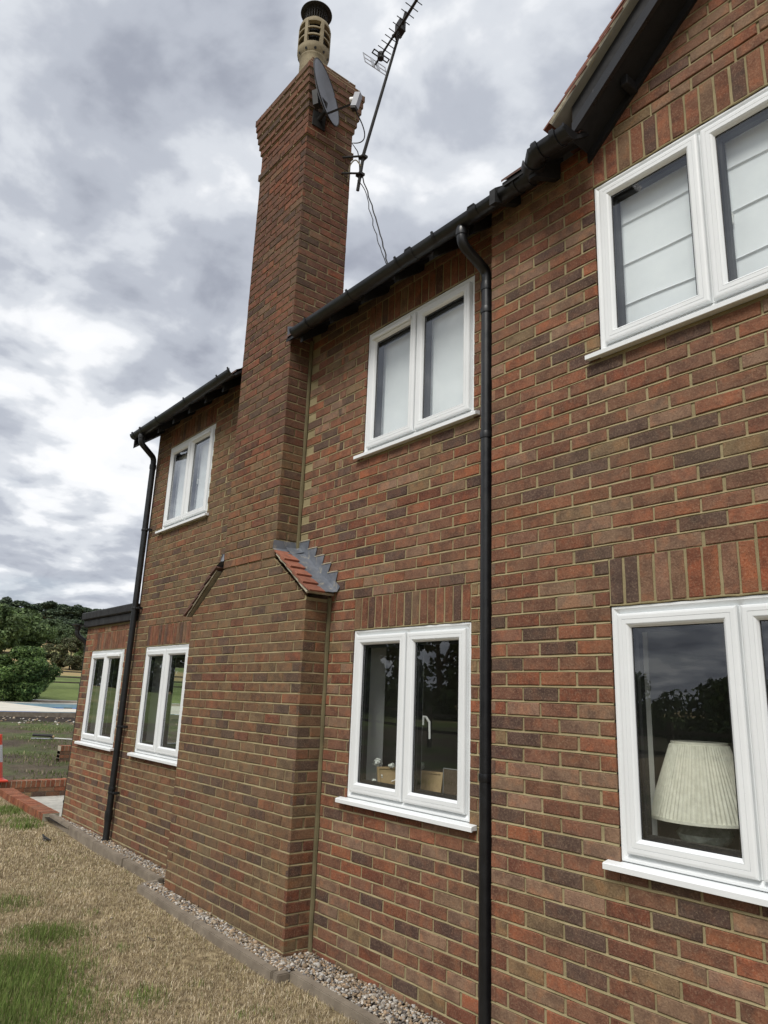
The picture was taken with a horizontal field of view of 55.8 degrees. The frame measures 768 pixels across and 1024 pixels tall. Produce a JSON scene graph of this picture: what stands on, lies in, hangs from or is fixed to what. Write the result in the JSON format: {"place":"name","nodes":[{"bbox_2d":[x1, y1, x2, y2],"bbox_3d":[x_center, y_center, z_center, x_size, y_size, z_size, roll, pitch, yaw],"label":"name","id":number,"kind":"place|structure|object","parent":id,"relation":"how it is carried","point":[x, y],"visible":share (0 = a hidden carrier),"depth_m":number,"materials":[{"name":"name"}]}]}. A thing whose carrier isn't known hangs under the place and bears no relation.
{"place":"outdoors","nodes":[
{"label":"outdoors","id":0,"kind":"place"},
{"bbox_2d":[30,795,63,815],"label":"patio","id":1,"kind":"structure","parent":0,"point":[55,803],"depth_m":11.47,"materials":[{"name":"stone"}]},
{"bbox_2d":[0,788,59,821],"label":"garden wall","id":2,"kind":"structure","parent":1,"relation":"on","point":[29,805],"depth_m":9.97,"materials":[{"name":"brick"}]},
{"bbox_2d":[0,778,66,796],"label":"garden wall","id":3,"kind":"structure","parent":1,"relation":"on","point":[41,787],"depth_m":11.95,"materials":[{"name":"brick"}]},
{"bbox_2d":[0,734,7,782],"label":"traffic cone","id":4,"kind":"object","parent":3,"relation":"on","point":[2,779],"visible":1,"depth_m":11.68,"materials":[{"name":"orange plastic"}]},
{"bbox_2d":[0,799,123,882],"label":"grass","id":5,"kind":"structure","parent":0,"point":[7,811],"depth_m":7.53,"materials":[{"name":"beige plant"}]},
{"bbox_2d":[0,720,177,779],"bbox_3d":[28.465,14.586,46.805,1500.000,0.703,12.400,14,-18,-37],"label":"back lawn","id":6,"kind":"structure","parent":0,"point":[10,745],"depth_m":17.18,"materials":[{"name":"green plant"}]},
{"bbox_2d":[31,733,54,739],"bbox_3d":[-8.811,5.806,18.752,0.564,0.134,0.168,2,-15,-1],"label":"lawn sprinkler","id":7,"kind":"object","parent":6,"relation":"on","point":[51,736],"visible":1,"depth_m":18.73,"materials":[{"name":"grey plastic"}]},
{"bbox_2d":[56,745,70,761],"bbox_3d":[-6.546,5.289,15.768,1.040,0.405,0.215,14,-18,-37],"label":"brick","id":8,"kind":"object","parent":6,"relation":"on","point":[63,752],"depth_m":15.46,"materials":[{"name":"brick"}]},
{"bbox_2d":[0,716,178,723],"bbox_3d":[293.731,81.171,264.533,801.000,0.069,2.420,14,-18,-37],"label":"soil bed","id":9,"kind":"object","parent":6,"relation":"in","point":[60,719],"visible":0.11,"depth_m":24.70,"materials":[{"name":"brown soil"}]},
{"bbox_2d":[0,716,178,725],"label":"stones","id":10,"kind":"object","parent":9,"relation":"on","point":[45,717],"visible":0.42,"depth_m":24.02,"materials":[{"name":"grey stone"}]},
{"bbox_2d":[0,703,179,713],"bbox_3d":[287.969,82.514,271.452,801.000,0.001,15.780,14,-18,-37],"label":"pool terrace","id":11,"kind":"structure","parent":0,"point":[6,707],"depth_m":28.59,"materials":[{"name":"beige stone"}]},
{"bbox_2d":[0,712,178,718],"bbox_3d":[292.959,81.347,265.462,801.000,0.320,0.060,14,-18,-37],"label":"terrace edge","id":12,"kind":"object","parent":11,"relation":"attached to","point":[29,714],"depth_m":25.71,"materials":[{"name":"stone"}]},
{"bbox_2d":[0,701,179,714],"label":"swimming pool","id":13,"kind":"structure","parent":11,"relation":"in","point":[72,706],"depth_m":38.96,"materials":[{"name":"blue liquid"}]},
{"bbox_2d":[1,700,179,705],"bbox_3d":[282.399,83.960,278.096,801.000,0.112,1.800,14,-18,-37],"label":"gravel path","id":14,"kind":"structure","parent":0,"point":[50,701],"depth_m":41.45,"materials":[{"name":"beige gravel"}]},
{"bbox_2d":[0,646,62,701],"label":"garden shrub","id":15,"kind":"object","parent":14,"relation":"on","point":[33,664],"visible":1,"depth_m":39.43,"materials":[{"name":"green plant"}]},
{"bbox_2d":[0,635,183,680],"bbox_3d":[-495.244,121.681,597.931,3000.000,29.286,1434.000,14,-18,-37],"label":"hill field","id":16,"kind":"structure","parent":0,"point":[179,671],"depth_m":88.12,"materials":[{"name":"green plant"}]},
{"bbox_2d":[0,596,12,604],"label":"ridge tree","id":17,"kind":"object","parent":16,"relation":"on","point":[7,600],"visible":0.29,"depth_m":298.99,"materials":[{"name":"green plant"}]},
{"bbox_2d":[0,603,32,652],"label":"hedgerow tree","id":18,"kind":"object","parent":16,"relation":"on","point":[14,630],"visible":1,"depth_m":102.48,"materials":[{"name":"green plant"}]},
{"bbox_2d":[9,600,29,607],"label":"ridge tree","id":19,"kind":"object","parent":16,"relation":"on","point":[15,603],"visible":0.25,"depth_m":296.74,"materials":[{"name":"green plant"}]},
{"bbox_2d":[0,607,58,648],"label":"hedgerow tree","id":20,"kind":"object","parent":16,"relation":"on","point":[36,635],"visible":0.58,"depth_m":109.62,"materials":[{"name":"green plant"}]},
{"bbox_2d":[23,604,39,610],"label":"ridge tree","id":21,"kind":"object","parent":16,"relation":"on","point":[31,606],"visible":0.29,"depth_m":301.37,"materials":[{"name":"green plant"}]},
{"bbox_2d":[34,603,47,612],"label":"ridge tree","id":22,"kind":"object","parent":16,"relation":"on","point":[40,607],"visible":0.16,"depth_m":305.46,"materials":[{"name":"green plant"}]},
{"bbox_2d":[41,643,57,659],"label":"hedgerow tree","id":23,"kind":"object","parent":16,"relation":"on","point":[48,647],"visible":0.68,"depth_m":98.00,"materials":[{"name":"green plant"}]},
{"bbox_2d":[40,620,60,643],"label":"hedge bush","id":24,"kind":"object","parent":16,"relation":"on","point":[51,623],"visible":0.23,"depth_m":179.89,"materials":[{"name":"green plant"}]},
{"bbox_2d":[39,601,65,618],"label":"ridge tree","id":25,"kind":"object","parent":16,"relation":"on","point":[54,610],"visible":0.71,"depth_m":296.97,"materials":[{"name":"green plant"}]},
{"bbox_2d":[48,619,69,642],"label":"hedge bush","id":26,"kind":"object","parent":16,"relation":"on","point":[59,621],"visible":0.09,"depth_m":184.90,"materials":[{"name":"green plant"}]},
{"bbox_2d":[50,624,71,644],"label":"hedge bush","id":27,"kind":"object","parent":16,"relation":"on","point":[63,629],"visible":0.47,"depth_m":177.96,"materials":[{"name":"green plant"}]},
{"bbox_2d":[55,616,73,625],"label":"ridge shrub","id":28,"kind":"object","parent":16,"relation":"on","point":[70,622],"visible":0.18,"depth_m":259.32,"materials":[{"name":"green plant"}]},
{"bbox_2d":[58,604,72,617],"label":"ridge tree","id":29,"kind":"object","parent":16,"relation":"on","point":[62,605],"visible":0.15,"depth_m":303.77,"materials":[{"name":"green plant"}]},
{"bbox_2d":[49,637,83,670],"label":"hedgerow tree","id":30,"kind":"object","parent":16,"relation":"on","point":[62,658],"visible":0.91,"depth_m":78.68,"materials":[{"name":"green plant"}]},
{"bbox_2d":[61,629,82,643],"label":"hedge bush","id":31,"kind":"object","parent":16,"relation":"on","point":[72,632],"visible":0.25,"depth_m":172.09,"materials":[{"name":"green plant"}]},
{"bbox_2d":[61,604,85,621],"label":"ridge tree","id":32,"kind":"object","parent":16,"relation":"on","point":[76,610],"visible":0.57,"depth_m":299.08,"materials":[{"name":"green plant"}]},
{"bbox_2d":[67,619,80,623],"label":"ridge shrub","id":33,"kind":"object","parent":16,"relation":"on","point":[75,621],"visible":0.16,"depth_m":264.05,"materials":[{"name":"green plant"}]},
{"bbox_2d":[73,649,83,657],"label":"hedgerow tree","id":34,"kind":"object","parent":16,"relation":"on","point":[79,653],"visible":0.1,"depth_m":82.98,"materials":[{"name":"green plant"}]},
{"bbox_2d":[72,622,87,633],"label":"ridge shrub","id":35,"kind":"object","parent":16,"relation":"on","point":[83,629],"visible":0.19,"depth_m":260.37,"materials":[{"name":"green plant"}]},
{"bbox_2d":[78,607,91,619],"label":"ridge tree","id":36,"kind":"object","parent":16,"relation":"on","point":[88,609],"visible":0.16,"depth_m":307.42,"materials":[{"name":"green plant"}]},
{"bbox_2d":[26,675,182,703],"bbox_3d":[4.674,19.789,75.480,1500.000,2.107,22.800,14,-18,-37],"label":"meadow","id":37,"kind":"structure","parent":0,"point":[62,691],"depth_m":47.56,"materials":[{"name":"green plant"}]},
{"bbox_2d":[44,670,182,687],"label":"rail fence","id":38,"kind":"object","parent":37,"relation":"on","point":[80,677],"visible":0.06,"depth_m":48.16,"materials":[{"name":"wood"}]},
{"bbox_2d":[0,796,361,1023],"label":"lawn","id":39,"kind":"structure","parent":0,"point":[215,957],"depth_m":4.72,"materials":[{"name":"brown plant"}]},
{"bbox_2d":[42,834,50,841],"bbox_3d":[-3.766,3.623,8.051,0.075,0.052,0.269,14,-18,-37],"label":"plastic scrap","id":40,"kind":"object","parent":39,"relation":"on","point":[46,838],"visible":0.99,"depth_m":8.03,"materials":[{"name":"black plastic"}]},
{"bbox_2d":[9,821,267,1017],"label":"stones","id":41,"kind":"object","parent":39,"relation":"on","point":[227,990],"visible":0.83,"depth_m":4.75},
{"bbox_2d":[48,814,385,1023],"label":"lawn edging","id":42,"kind":"object","parent":39,"relation":"on","point":[297,978],"visible":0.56,"depth_m":5.01,"materials":[{"name":"concrete"}]},
{"bbox_2d":[45,816,442,1023],"bbox_3d":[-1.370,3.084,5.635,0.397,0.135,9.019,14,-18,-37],"label":"gravel","id":43,"kind":"structure","parent":39,"relation":"on","point":[350,986],"depth_m":4.57,"materials":[{"name":"grey gravel"}]},
{"bbox_2d":[61,0,767,1023],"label":"brick house","id":44,"kind":"structure","parent":39,"relation":"on","point":[523,588],"depth_m":4.22,"materials":[{"name":"brown brick"}]},
{"bbox_2d":[74,648,144,750],"bbox_3d":[-3.352,2.286,8.925,0.345,1.162,1.288,14,-18,-37],"label":"window","id":45,"kind":"structure","parent":44,"relation":"in","point":[93,734],"depth_m":8.88,"materials":[{"name":"white plastic"}]},
{"bbox_2d":[127,643,188,765],"bbox_3d":[-2.198,1.973,7.546,0.345,1.163,1.276,14,-18,-37],"label":"window","id":46,"kind":"structure","parent":44,"relation":"in","point":[160,661],"depth_m":7.53,"materials":[{"name":"white plastic"}]},
{"bbox_2d":[167,663,183,745],"bbox_3d":[-2.776,2.770,10.379,1.600,1.150,0.110,14,-18,-37],"label":"window","id":47,"kind":"structure","parent":44,"relation":"in","point":[178,665],"depth_m":10.30,"materials":[{"name":"white plastic"}]},
{"bbox_2d":[155,422,215,533],"bbox_3d":[-2.146,-0.349,8.062,0.182,1.051,1.280,14,-18,-37],"label":"window","id":48,"kind":"structure","parent":44,"relation":"in","point":[191,447],"depth_m":8.03,"materials":[{"name":"white plastic"}]},
{"bbox_2d":[173,441,209,517],"bbox_3d":[-2.104,-0.350,8.098,0.008,0.984,1.116,14,-18,-37],"label":"roman blind","id":49,"kind":"object","parent":44,"relation":"attached to","point":[201,477],"visible":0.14,"depth_m":8.10,"materials":[{"name":"fabric"}]},
{"bbox_2d":[312,57,362,130],"bbox_3d":[-0.475,-3.930,6.821,0.479,0.607,0.467,6,-15,-15],"label":"satellite dish","id":50,"kind":"object","parent":44,"relation":"attached to","point":[323,93],"visible":1,"depth_m":6.86,"materials":[{"name":"grey metal"}]},
{"bbox_2d":[347,112,387,263],"bbox_3d":[-0.145,-2.866,6.713,0.397,1.597,0.517,4,-15,-7],"label":"aerial cable","id":51,"kind":"object","parent":50,"relation":"hanging from","point":[367,193],"visible":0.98,"depth_m":6.80,"materials":[{"name":"plastic"}]},
{"bbox_2d":[341,0,421,191],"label":"tv aerial","id":52,"kind":"object","parent":44,"relation":"attached to","point":[400,29],"visible":1,"depth_m":7.00,"materials":[{"name":"metal"}]},
{"bbox_2d":[377,767,395,784],"bbox_3d":[0.028,1.830,4.902,0.160,0.203,0.110,8,-15,-20],"label":"picture frame","id":53,"kind":"object","parent":44,"relation":"on","point":[388,773],"visible":0.29,"depth_m":4.90,"materials":[{"name":"brown wood"}]},
{"bbox_2d":[372,758,423,781],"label":"flowers","id":54,"kind":"object","parent":44,"relation":"on","point":[377,762],"visible":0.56,"depth_m":4.94,"materials":[{"name":"white plant"}]},
{"bbox_2d":[335,620,476,832],"bbox_3d":[0.227,1.319,4.661,0.345,1.163,1.268,14,-18,-37],"label":"window","id":55,"kind":"structure","parent":44,"relation":"in","point":[406,798],"depth_m":4.59,"materials":[{"name":"white plastic"}]},
{"bbox_2d":[353,273,479,459],"bbox_3d":[0.238,-1.002,5.185,0.127,1.052,1.268,14,-18,-37],"label":"window","id":56,"kind":"structure","parent":44,"relation":"in","point":[419,322],"depth_m":5.15,"materials":[{"name":"white plastic"}]},
{"bbox_2d":[381,304,463,434],"bbox_3d":[0.301,-0.999,5.238,0.008,0.984,1.104,14,-18,-37],"label":"roman blind","id":57,"kind":"object","parent":44,"relation":"attached to","point":[447,366],"visible":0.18,"depth_m":5.18,"materials":[{"name":"fabric"}]},
{"bbox_2d":[421,770,442,792],"bbox_3d":[0.286,1.764,4.624,0.200,0.209,0.108,-6,-17,30],"label":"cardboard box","id":58,"kind":"object","parent":44,"relation":"on","point":[431,780],"visible":0.29,"depth_m":4.61,"materials":[{"name":"brown cardboard"}]},
{"bbox_2d":[443,768,456,794],"bbox_3d":[0.418,1.689,4.406,0.150,0.240,0.012,-12,-20,44],"label":"picture frame","id":59,"kind":"object","parent":44,"relation":"on","point":[449,781],"visible":0.34,"depth_m":4.43,"materials":[{"name":"metal"}]},
{"bbox_2d":[620,166,696,323],"bbox_3d":[1.411,-1.345,3.727,0.018,0.981,0.566,14,-18,-37],"label":"roman blind","id":60,"kind":"object","parent":44,"relation":"attached to","point":[658,261],"visible":0.58,"depth_m":3.74,"materials":[{"name":"fabric"}]},
{"bbox_2d":[585,83,767,360],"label":"window","id":61,"kind":"structure","parent":44,"relation":"in","point":[719,288],"depth_m":3.49,"materials":[{"name":"white plastic"}]},
{"bbox_2d":[602,591,767,906],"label":"window","id":62,"kind":"structure","parent":44,"relation":"in","point":[742,875],"depth_m":2.98,"materials":[{"name":"white plastic"}]},
{"bbox_2d":[652,740,738,847],"bbox_3d":[1.475,1.325,3.355,0.482,0.500,0.482,14,-18,-37],"label":"table lamp","id":63,"kind":"object","parent":44,"relation":"in","point":[695,794],"visible":0.7,"depth_m":3.23,"materials":[{"name":"fabric"}]},
{"bbox_2d":[725,120,767,277],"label":"roman blind","id":64,"kind":"object","parent":44,"relation":"attached to","point":[747,159],"visible":0.6,"depth_m":3.39,"materials":[{"name":"fabric"}]},
{"bbox_2d":[0,0,621,714],"label":"sky","id":65,"kind":"structure","parent":0,"point":[131,161],"materials":[{"name":"grey"}]}
]}

